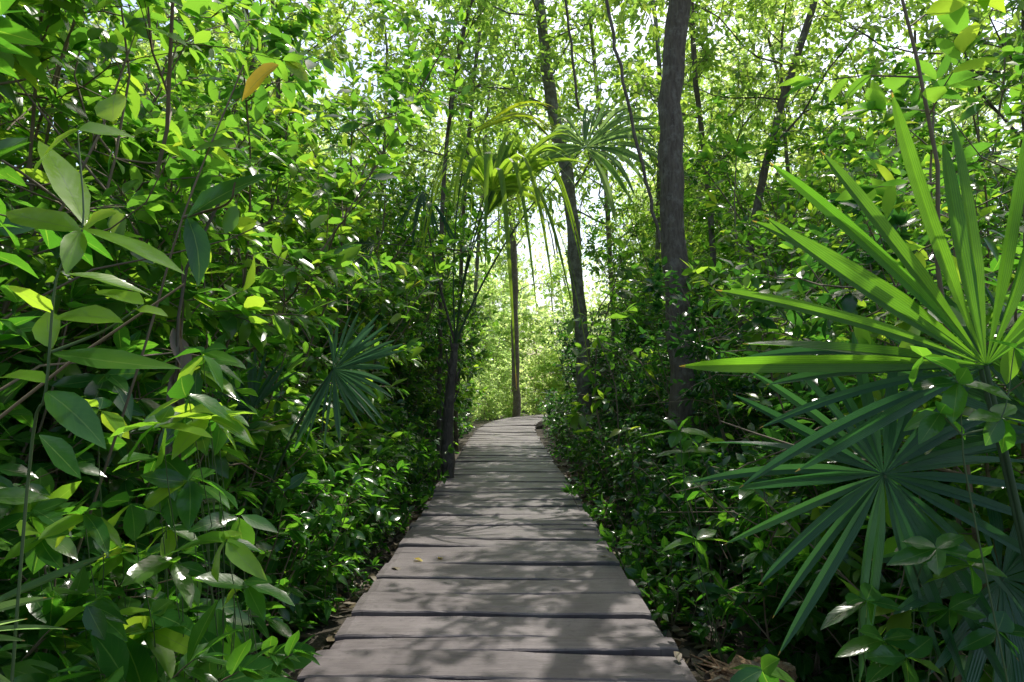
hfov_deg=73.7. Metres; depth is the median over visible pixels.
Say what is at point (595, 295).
shrub
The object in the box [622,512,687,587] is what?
seedling
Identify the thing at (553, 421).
shrub
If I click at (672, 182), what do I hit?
tree
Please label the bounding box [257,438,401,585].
shrub
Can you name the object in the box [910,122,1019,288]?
shrub
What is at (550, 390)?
shrub
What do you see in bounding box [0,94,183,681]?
shrub
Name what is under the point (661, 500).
shrub
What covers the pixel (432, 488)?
seedling
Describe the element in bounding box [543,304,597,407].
shrub
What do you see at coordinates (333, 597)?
seedling
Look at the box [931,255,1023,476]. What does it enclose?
shrub
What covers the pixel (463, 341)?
shrub
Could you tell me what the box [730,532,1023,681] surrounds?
shrub
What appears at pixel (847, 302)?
shrub
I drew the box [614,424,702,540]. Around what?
shrub
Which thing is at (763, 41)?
tree
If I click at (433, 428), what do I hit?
shrub
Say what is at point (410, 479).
seedling
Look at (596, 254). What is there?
shrub
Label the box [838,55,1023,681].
sapling
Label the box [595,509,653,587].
seedling
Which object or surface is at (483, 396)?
sapling
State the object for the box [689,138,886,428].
shrub
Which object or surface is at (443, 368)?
shrub
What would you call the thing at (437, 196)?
tree
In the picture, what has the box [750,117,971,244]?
tree
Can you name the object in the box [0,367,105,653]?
shrub
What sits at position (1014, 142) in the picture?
shrub
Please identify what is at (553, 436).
shrub
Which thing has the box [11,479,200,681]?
shrub
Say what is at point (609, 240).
tree
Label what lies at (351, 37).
sky
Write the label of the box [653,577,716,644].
seedling
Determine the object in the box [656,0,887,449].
tree
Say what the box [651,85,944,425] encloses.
shrub
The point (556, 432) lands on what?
shrub
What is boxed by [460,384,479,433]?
shrub
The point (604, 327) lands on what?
shrub
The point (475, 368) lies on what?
shrub
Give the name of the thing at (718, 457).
shrub
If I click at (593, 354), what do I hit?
shrub
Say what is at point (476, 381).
shrub
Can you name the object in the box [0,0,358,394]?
tree
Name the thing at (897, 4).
tree
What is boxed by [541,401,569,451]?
shrub
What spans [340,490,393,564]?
seedling
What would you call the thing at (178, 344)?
dried frond
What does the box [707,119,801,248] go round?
tree
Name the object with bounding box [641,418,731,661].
seedling
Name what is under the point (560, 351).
shrub
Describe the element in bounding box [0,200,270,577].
shrub
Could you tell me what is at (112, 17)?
tree
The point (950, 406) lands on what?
shrub
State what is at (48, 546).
shrub
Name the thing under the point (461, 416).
shrub
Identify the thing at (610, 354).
sapling
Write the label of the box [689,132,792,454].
sapling
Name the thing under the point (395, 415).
shrub
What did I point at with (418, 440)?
shrub
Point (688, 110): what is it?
tree
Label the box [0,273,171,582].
shrub
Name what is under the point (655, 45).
tree
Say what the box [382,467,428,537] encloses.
seedling
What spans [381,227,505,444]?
shrub
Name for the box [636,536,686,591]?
seedling
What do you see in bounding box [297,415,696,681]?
path
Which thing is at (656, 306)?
shrub
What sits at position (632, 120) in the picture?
vine
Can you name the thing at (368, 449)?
shrub
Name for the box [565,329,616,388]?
shrub
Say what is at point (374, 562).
seedling
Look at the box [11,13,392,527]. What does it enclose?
shrub
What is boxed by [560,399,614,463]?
shrub
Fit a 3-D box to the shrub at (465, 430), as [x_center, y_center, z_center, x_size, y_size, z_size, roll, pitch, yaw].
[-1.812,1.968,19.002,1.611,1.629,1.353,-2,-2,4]
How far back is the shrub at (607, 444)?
8.09 m
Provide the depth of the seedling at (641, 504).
5.82 m
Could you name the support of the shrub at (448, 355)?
on the ground
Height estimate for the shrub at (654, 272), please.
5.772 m
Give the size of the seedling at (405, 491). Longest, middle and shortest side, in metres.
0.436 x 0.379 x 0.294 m
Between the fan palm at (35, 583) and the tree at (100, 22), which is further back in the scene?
the tree at (100, 22)
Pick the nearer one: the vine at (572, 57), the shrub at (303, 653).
the shrub at (303, 653)
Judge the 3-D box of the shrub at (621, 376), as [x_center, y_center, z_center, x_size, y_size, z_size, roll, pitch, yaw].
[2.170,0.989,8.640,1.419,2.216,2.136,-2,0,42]
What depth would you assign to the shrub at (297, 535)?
3.66 m
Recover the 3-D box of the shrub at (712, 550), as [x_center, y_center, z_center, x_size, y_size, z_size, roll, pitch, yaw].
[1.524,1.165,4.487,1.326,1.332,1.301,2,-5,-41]
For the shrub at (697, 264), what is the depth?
8.58 m
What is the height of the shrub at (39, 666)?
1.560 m
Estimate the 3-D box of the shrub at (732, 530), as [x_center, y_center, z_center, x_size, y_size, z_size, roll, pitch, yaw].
[1.814,0.848,3.961,1.787,1.955,1.138,-2,-1,13]
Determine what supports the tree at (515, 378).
on the ground
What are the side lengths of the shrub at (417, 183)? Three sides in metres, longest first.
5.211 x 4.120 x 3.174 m
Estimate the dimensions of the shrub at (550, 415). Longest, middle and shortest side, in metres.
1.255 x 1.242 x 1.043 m
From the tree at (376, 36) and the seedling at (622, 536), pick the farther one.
the tree at (376, 36)
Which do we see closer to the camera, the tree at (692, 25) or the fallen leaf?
the fallen leaf
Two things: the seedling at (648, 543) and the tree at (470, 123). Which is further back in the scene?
the tree at (470, 123)
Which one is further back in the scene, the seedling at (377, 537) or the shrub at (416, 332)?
the shrub at (416, 332)
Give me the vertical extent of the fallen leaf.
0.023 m
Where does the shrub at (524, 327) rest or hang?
on the ground
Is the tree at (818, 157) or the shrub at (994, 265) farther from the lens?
the tree at (818, 157)
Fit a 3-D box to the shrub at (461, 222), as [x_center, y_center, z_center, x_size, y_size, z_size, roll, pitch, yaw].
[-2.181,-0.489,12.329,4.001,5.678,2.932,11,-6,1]
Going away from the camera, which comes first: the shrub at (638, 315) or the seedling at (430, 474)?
the seedling at (430, 474)
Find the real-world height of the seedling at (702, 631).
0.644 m
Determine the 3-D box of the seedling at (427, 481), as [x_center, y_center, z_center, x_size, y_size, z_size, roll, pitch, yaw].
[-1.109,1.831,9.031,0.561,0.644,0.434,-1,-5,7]
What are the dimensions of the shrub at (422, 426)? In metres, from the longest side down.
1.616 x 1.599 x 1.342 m
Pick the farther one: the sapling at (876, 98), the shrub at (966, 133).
the shrub at (966, 133)
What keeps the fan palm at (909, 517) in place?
on the ground
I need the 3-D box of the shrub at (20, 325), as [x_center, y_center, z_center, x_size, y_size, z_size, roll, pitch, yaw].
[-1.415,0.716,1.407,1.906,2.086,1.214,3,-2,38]
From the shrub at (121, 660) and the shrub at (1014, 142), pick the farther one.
the shrub at (1014, 142)
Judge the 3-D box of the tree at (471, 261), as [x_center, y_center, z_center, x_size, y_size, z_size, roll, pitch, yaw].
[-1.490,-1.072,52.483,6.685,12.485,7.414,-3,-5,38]
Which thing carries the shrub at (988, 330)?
on the ground
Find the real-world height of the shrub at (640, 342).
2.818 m
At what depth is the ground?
4.18 m
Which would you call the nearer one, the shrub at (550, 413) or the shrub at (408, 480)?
the shrub at (408, 480)
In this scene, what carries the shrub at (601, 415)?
on the ground
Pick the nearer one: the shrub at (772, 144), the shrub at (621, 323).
the shrub at (772, 144)
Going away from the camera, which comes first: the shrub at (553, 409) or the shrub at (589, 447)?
the shrub at (589, 447)
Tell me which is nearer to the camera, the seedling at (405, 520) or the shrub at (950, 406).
the shrub at (950, 406)
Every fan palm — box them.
[0,554,105,681]
[195,309,404,593]
[331,90,657,477]
[679,92,1023,564]
[688,330,1023,681]
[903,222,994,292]
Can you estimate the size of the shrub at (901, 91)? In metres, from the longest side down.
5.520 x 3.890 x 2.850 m
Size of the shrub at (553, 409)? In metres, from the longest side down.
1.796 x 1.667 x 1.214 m
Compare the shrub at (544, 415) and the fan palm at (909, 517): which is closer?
the fan palm at (909, 517)
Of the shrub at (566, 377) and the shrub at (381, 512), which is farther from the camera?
the shrub at (566, 377)
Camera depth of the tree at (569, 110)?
16.13 m
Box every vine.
[564,0,579,108]
[605,0,661,242]
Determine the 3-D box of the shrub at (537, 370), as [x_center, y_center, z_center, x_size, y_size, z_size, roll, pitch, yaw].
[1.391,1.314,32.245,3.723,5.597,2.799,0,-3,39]
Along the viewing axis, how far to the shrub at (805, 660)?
3.35 m
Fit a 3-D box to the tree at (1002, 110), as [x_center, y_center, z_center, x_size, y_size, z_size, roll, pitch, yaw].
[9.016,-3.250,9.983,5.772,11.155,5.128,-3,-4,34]
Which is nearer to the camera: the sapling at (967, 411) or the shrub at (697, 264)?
the sapling at (967, 411)
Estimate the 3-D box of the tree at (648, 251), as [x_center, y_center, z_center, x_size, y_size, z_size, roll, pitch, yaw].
[4.322,-2.136,18.392,5.224,10.096,4.641,-1,-4,11]
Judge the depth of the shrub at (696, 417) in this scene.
6.59 m
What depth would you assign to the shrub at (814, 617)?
2.98 m
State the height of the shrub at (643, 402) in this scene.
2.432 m
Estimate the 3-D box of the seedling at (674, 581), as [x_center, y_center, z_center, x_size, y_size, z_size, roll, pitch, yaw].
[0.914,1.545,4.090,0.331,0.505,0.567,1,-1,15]
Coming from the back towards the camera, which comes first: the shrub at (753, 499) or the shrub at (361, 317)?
the shrub at (361, 317)
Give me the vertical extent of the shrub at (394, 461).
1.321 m
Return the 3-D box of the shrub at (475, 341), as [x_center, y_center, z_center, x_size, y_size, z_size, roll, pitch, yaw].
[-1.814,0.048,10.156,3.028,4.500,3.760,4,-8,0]
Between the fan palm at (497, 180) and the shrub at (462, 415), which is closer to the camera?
the fan palm at (497, 180)
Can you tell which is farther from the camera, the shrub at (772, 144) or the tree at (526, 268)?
the tree at (526, 268)
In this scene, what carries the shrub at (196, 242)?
on the ground
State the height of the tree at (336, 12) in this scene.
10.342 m
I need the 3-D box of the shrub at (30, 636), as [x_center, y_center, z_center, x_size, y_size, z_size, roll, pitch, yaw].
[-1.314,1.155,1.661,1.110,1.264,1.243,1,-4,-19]
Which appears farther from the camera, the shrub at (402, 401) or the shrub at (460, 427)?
the shrub at (460, 427)
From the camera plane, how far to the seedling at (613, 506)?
6.80 m
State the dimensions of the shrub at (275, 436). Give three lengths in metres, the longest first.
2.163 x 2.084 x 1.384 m
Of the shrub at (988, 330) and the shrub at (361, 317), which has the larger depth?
the shrub at (361, 317)
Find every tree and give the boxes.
[1,9,204,193]
[18,3,113,41]
[28,8,263,180]
[99,21,214,262]
[123,0,322,165]
[151,0,477,256]
[204,8,427,287]
[242,0,265,371]
[284,138,427,301]
[293,0,565,267]
[310,102,395,251]
[358,0,583,480]
[381,0,563,451]
[382,116,488,310]
[393,0,578,433]
[435,0,688,465]
[435,227,482,343]
[463,257,531,372]
[469,73,568,416]
[479,0,710,368]
[493,252,572,381]
[577,0,758,325]
[581,73,764,308]
[584,221,655,329]
[587,27,768,257]
[594,181,656,338]
[597,0,830,520]
[597,132,751,315]
[611,0,858,348]
[646,0,931,270]
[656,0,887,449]
[694,0,913,265]
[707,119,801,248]
[737,92,949,292]
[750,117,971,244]
[778,0,1021,270]
[797,0,1023,217]
[907,43,1019,242]
[938,101,1020,215]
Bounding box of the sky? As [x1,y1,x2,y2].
[1,0,1021,387]
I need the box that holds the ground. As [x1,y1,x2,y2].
[235,389,900,680]
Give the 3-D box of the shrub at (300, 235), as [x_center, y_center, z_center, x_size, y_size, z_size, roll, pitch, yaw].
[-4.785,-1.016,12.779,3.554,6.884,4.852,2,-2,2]
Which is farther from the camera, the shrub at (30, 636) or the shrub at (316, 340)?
the shrub at (316, 340)
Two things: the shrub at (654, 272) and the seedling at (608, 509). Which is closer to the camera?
the seedling at (608, 509)
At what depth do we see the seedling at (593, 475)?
8.47 m
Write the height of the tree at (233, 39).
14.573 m
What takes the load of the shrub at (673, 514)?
on the ground
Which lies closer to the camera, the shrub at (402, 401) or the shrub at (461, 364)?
the shrub at (402, 401)
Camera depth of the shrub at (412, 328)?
11.95 m
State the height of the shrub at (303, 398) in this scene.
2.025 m
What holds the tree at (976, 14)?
on the ground
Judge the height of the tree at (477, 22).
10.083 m
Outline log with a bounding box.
[689,653,797,681]
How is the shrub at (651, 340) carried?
on the ground
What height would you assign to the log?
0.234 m
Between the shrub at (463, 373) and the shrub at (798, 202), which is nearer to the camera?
the shrub at (798, 202)
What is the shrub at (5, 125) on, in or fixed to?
on the ground
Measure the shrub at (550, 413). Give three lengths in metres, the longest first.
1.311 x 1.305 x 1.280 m
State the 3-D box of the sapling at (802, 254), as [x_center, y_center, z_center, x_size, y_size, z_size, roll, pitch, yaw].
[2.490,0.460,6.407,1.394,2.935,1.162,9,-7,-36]
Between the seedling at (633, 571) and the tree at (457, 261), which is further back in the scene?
the tree at (457, 261)
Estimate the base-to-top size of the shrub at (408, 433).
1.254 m
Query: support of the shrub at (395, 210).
on the ground
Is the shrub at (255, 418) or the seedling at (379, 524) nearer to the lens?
the shrub at (255, 418)
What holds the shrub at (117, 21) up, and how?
on the ground
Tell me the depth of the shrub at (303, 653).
1.89 m
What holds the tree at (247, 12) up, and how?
on the ground
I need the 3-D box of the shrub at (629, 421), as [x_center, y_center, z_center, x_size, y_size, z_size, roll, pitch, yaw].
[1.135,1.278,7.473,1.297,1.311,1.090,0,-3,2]
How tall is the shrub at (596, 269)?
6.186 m
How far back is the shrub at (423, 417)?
9.88 m
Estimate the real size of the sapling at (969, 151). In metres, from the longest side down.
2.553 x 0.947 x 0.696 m
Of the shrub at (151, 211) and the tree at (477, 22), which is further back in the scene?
the tree at (477, 22)
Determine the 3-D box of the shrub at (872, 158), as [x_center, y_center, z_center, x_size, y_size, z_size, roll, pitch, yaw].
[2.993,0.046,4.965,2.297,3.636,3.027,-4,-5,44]
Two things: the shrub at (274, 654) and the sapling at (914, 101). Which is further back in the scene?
the sapling at (914, 101)
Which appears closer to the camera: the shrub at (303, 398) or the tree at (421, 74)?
the shrub at (303, 398)
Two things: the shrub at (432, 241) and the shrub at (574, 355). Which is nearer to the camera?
the shrub at (432, 241)
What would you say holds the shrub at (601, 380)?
on the ground
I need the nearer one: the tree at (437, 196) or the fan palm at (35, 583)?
the fan palm at (35, 583)
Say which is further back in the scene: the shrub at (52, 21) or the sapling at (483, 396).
the sapling at (483, 396)
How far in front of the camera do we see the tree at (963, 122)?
19.43 m
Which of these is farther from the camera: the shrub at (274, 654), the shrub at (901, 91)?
the shrub at (901, 91)
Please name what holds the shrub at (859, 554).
on the ground
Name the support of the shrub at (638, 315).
on the ground
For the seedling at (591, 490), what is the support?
on the ground
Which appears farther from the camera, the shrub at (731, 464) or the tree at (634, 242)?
the tree at (634, 242)
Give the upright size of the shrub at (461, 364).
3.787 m
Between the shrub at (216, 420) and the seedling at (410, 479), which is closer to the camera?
the shrub at (216, 420)
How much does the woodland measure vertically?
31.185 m
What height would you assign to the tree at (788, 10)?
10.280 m
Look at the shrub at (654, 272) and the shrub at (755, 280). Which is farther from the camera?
the shrub at (654, 272)
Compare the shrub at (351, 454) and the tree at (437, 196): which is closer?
the shrub at (351, 454)
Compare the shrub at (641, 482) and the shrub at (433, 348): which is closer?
the shrub at (641, 482)
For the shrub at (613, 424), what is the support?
on the ground
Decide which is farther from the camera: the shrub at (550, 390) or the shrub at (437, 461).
the shrub at (550, 390)
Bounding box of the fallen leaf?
[674,651,681,661]
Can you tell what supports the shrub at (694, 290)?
on the ground
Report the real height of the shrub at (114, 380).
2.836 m
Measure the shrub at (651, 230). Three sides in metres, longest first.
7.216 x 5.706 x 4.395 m
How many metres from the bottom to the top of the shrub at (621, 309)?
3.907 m
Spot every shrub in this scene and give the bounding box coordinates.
[0,0,184,418]
[0,0,270,479]
[0,0,278,634]
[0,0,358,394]
[0,0,407,574]
[0,3,217,249]
[0,4,59,316]
[0,10,283,543]
[0,15,134,128]
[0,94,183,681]
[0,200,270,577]
[0,202,338,678]
[0,260,222,635]
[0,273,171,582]
[0,314,297,681]
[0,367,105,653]
[0,397,128,678]
[0,467,238,681]
[0,484,300,680]
[0,487,48,550]
[0,499,321,678]
[0,516,280,681]
[0,551,179,681]
[1,59,451,517]
[11,4,80,35]
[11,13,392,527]
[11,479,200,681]
[28,498,223,657]
[42,62,278,651]
[60,23,281,326]
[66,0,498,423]
[82,495,255,613]
[88,21,420,386]
[95,405,213,678]
[100,335,344,591]
[124,444,372,655]
[138,342,294,681]
[186,338,377,518]
[202,309,345,516]
[203,331,326,589]
[217,206,411,430]
[222,117,442,421]
[222,206,388,456]
[226,87,358,276]
[234,337,405,455]
[235,429,408,597]
[247,434,388,634]
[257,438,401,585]
[267,248,437,479]
[304,147,475,406]
[307,208,466,337]
[309,265,439,431]
[311,149,501,398]
[313,316,412,455]
[313,420,394,522]
[315,424,411,562]
[316,196,444,325]
[321,186,494,450]
[322,247,444,392]
[322,412,429,521]
[330,415,404,509]
[341,238,433,444]
[342,249,458,330]
[352,403,443,506]
[357,287,457,447]
[359,411,432,502]
[360,413,455,512]
[362,378,442,492]
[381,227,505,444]
[394,404,437,483]
[398,315,448,435]
[404,405,463,476]
[414,289,450,426]
[416,403,441,462]
[418,311,467,426]
[422,266,500,433]
[423,311,449,414]
[423,342,466,440]
[428,323,473,409]
[431,248,537,408]
[453,387,469,435]
[453,389,472,434]
[453,397,478,438]
[453,398,476,437]
[460,375,492,424]
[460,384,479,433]
[462,240,565,411]
[463,401,480,429]
[471,292,526,417]
[472,359,515,420]
[490,347,543,418]
[508,310,573,415]
[522,253,602,407]
[530,397,569,442]
[531,387,573,454]
[533,397,572,450]
[534,390,569,429]
[537,389,568,436]
[539,399,560,436]
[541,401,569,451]
[542,310,642,461]
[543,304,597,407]
[543,396,573,429]
[544,384,605,462]
[550,412,627,484]
[551,319,628,384]
[551,388,637,472]
[552,327,630,411]
[553,336,609,401]
[554,392,625,467]
[555,397,577,452]
[556,202,723,372]
[557,342,610,412]
[557,397,668,515]
[557,410,622,493]
[560,344,591,411]
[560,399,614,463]
[563,328,645,440]
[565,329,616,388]
[568,321,694,448]
[569,309,629,367]
[572,291,730,474]
[581,162,788,336]
[591,410,671,501]
[593,216,776,451]
[593,292,632,348]
[595,278,757,411]
[597,318,652,414]
[604,285,719,371]
[604,443,693,550]
[608,345,668,473]
[612,346,712,495]
[613,282,737,366]
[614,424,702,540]
[618,320,776,497]
[619,249,722,324]
[623,435,803,642]
[626,443,789,572]
[629,240,867,569]
[640,168,783,262]
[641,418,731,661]
[641,427,766,587]
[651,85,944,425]
[661,178,810,335]
[665,324,938,657]
[669,354,786,533]
[675,140,1022,499]
[677,159,1010,493]
[677,174,1005,681]
[681,44,1023,498]
[687,448,888,681]
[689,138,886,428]
[690,236,871,480]
[691,446,838,611]
[701,323,904,528]
[707,109,1023,681]
[727,301,1023,681]
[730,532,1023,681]
[738,377,1019,681]
[755,496,1023,681]
[778,439,940,681]
[793,1,1023,354]
[793,88,1023,480]
[797,0,1023,289]
[812,131,980,312]
[869,302,1022,644]
[903,338,1023,681]
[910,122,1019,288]
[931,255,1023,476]
[955,105,1023,287]
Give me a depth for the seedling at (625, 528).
5.50 m
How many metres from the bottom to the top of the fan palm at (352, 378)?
1.836 m
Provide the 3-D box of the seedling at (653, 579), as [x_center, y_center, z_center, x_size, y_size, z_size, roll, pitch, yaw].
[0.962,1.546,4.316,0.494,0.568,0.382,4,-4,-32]
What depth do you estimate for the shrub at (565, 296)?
41.21 m
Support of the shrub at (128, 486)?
on the ground
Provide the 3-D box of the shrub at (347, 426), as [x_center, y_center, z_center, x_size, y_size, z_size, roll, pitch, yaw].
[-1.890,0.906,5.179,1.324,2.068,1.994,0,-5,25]
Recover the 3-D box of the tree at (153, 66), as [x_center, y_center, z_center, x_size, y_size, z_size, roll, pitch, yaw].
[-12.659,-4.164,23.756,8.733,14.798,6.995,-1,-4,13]
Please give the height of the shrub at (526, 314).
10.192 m
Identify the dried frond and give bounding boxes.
[147,204,219,485]
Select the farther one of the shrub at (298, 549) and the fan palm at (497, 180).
the fan palm at (497, 180)
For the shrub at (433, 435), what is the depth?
10.85 m
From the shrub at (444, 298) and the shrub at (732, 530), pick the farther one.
the shrub at (444, 298)
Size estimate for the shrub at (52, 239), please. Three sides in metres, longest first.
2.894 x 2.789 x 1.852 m
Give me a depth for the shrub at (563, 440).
12.96 m
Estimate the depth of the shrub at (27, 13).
3.90 m
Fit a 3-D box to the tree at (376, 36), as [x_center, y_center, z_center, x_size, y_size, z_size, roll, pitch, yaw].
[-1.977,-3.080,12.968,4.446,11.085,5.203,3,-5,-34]
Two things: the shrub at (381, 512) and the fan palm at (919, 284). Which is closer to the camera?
the fan palm at (919, 284)
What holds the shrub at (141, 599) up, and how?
on the ground
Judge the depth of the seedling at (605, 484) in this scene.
8.27 m
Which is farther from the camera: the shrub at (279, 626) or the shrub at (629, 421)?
the shrub at (629, 421)
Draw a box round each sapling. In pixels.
[476,370,493,421]
[541,237,645,494]
[571,309,657,514]
[621,289,659,387]
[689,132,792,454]
[708,250,837,445]
[720,0,1023,650]
[755,85,940,448]
[837,293,1023,651]
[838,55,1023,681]
[851,128,1023,598]
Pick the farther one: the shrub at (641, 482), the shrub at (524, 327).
the shrub at (524, 327)
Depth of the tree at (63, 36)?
4.19 m
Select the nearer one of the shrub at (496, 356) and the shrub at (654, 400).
the shrub at (654, 400)
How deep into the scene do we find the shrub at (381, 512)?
4.73 m
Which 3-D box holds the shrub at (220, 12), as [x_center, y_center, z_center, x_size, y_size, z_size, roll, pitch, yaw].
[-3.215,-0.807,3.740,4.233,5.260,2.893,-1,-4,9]
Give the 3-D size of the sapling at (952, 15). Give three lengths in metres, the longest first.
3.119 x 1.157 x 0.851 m
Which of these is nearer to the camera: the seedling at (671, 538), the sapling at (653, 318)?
the seedling at (671, 538)
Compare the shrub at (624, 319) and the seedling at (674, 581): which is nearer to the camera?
the seedling at (674, 581)
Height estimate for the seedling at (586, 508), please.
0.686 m
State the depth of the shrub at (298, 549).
4.05 m
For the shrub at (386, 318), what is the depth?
8.85 m
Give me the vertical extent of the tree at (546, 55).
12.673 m
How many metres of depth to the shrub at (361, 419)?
7.86 m
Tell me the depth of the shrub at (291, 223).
4.78 m
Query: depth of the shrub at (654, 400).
9.38 m
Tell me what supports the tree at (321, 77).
on the ground
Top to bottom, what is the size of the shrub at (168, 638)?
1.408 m
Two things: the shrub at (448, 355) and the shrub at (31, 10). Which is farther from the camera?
the shrub at (448, 355)
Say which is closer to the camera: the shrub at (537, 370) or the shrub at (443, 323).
the shrub at (443, 323)
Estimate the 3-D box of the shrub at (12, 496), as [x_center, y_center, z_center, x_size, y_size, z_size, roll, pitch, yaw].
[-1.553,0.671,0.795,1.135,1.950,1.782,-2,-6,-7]
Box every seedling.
[296,549,352,621]
[336,538,381,600]
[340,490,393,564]
[360,512,394,570]
[366,491,424,543]
[367,476,395,534]
[369,503,394,550]
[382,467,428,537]
[394,487,412,524]
[395,477,422,509]
[401,470,437,504]
[411,460,441,500]
[415,470,449,513]
[420,467,441,488]
[426,454,440,481]
[560,484,617,542]
[565,474,604,505]
[570,468,631,529]
[577,463,601,500]
[582,523,655,562]
[585,492,635,531]
[589,488,659,556]
[592,473,613,502]
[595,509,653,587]
[600,527,667,603]
[605,500,655,567]
[613,523,664,556]
[618,508,674,570]
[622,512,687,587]
[625,536,688,621]
[635,558,692,635]
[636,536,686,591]
[639,505,692,584]
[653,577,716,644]
[658,526,708,608]
[687,563,760,663]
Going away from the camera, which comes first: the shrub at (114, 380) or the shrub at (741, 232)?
the shrub at (114, 380)
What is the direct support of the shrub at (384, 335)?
on the ground
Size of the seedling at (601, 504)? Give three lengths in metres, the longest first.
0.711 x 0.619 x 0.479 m
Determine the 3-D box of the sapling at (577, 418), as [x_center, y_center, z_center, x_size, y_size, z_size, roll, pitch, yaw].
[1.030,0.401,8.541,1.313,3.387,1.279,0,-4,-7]
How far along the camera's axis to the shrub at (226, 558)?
3.07 m
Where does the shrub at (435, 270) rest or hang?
on the ground
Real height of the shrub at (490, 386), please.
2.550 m
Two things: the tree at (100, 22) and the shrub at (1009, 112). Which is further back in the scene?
the tree at (100, 22)
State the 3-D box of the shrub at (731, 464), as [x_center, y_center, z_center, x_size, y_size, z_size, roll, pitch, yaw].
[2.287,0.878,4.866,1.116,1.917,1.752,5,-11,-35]
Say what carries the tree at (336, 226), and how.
on the ground
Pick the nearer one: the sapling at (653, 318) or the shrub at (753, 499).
the shrub at (753, 499)
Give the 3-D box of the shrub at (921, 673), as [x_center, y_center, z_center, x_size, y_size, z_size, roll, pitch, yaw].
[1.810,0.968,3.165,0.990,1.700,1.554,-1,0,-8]
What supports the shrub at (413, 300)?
on the ground
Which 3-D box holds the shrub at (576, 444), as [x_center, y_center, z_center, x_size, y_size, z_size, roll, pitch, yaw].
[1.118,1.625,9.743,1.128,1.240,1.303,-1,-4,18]
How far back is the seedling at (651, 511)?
5.09 m
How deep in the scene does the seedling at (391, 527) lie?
6.09 m
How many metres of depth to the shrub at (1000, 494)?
2.96 m
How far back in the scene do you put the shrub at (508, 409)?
28.98 m
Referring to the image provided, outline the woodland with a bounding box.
[3,25,1020,400]
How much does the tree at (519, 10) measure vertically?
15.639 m
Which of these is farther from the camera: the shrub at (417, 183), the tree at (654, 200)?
the tree at (654, 200)
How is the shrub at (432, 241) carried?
on the ground
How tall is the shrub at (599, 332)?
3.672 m
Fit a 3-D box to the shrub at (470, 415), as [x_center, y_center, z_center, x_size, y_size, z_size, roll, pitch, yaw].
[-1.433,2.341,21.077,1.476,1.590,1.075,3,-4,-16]
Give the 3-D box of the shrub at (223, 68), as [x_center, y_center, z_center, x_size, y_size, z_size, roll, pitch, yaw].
[-5.195,-1.324,10.549,3.755,7.272,5.125,1,-4,-28]
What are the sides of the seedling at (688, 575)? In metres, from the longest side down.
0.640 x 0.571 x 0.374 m
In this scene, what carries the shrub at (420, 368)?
on the ground
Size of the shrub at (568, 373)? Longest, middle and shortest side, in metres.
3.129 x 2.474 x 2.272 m
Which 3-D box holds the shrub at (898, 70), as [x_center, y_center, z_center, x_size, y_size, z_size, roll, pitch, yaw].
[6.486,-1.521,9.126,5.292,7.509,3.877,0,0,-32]

